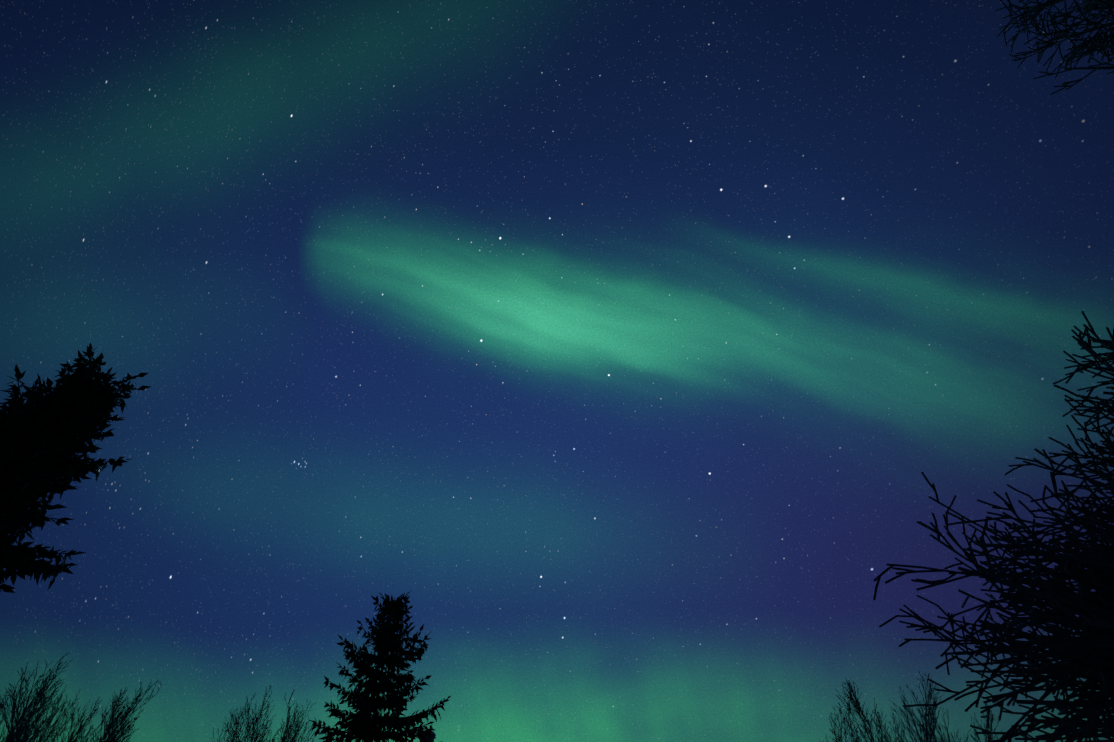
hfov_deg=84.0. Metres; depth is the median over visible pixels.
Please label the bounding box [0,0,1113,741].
sky
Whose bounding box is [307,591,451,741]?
spruce
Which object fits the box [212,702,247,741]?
bush
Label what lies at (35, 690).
bush
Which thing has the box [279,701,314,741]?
bush
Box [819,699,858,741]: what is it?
bush
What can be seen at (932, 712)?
bush
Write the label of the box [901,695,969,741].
bush
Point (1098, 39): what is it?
branches
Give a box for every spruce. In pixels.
[0,342,150,593]
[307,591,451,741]
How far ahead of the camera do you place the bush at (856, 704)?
16.68 m
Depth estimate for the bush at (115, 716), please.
19.05 m
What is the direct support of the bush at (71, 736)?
on the snowy ground
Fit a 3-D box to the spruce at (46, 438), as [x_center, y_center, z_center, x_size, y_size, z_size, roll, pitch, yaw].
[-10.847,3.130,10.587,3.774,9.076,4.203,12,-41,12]
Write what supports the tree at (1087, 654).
on the snowy ground
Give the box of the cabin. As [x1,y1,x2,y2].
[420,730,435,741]
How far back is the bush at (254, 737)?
18.93 m
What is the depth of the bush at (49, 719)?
18.18 m
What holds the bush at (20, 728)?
on the snowy ground

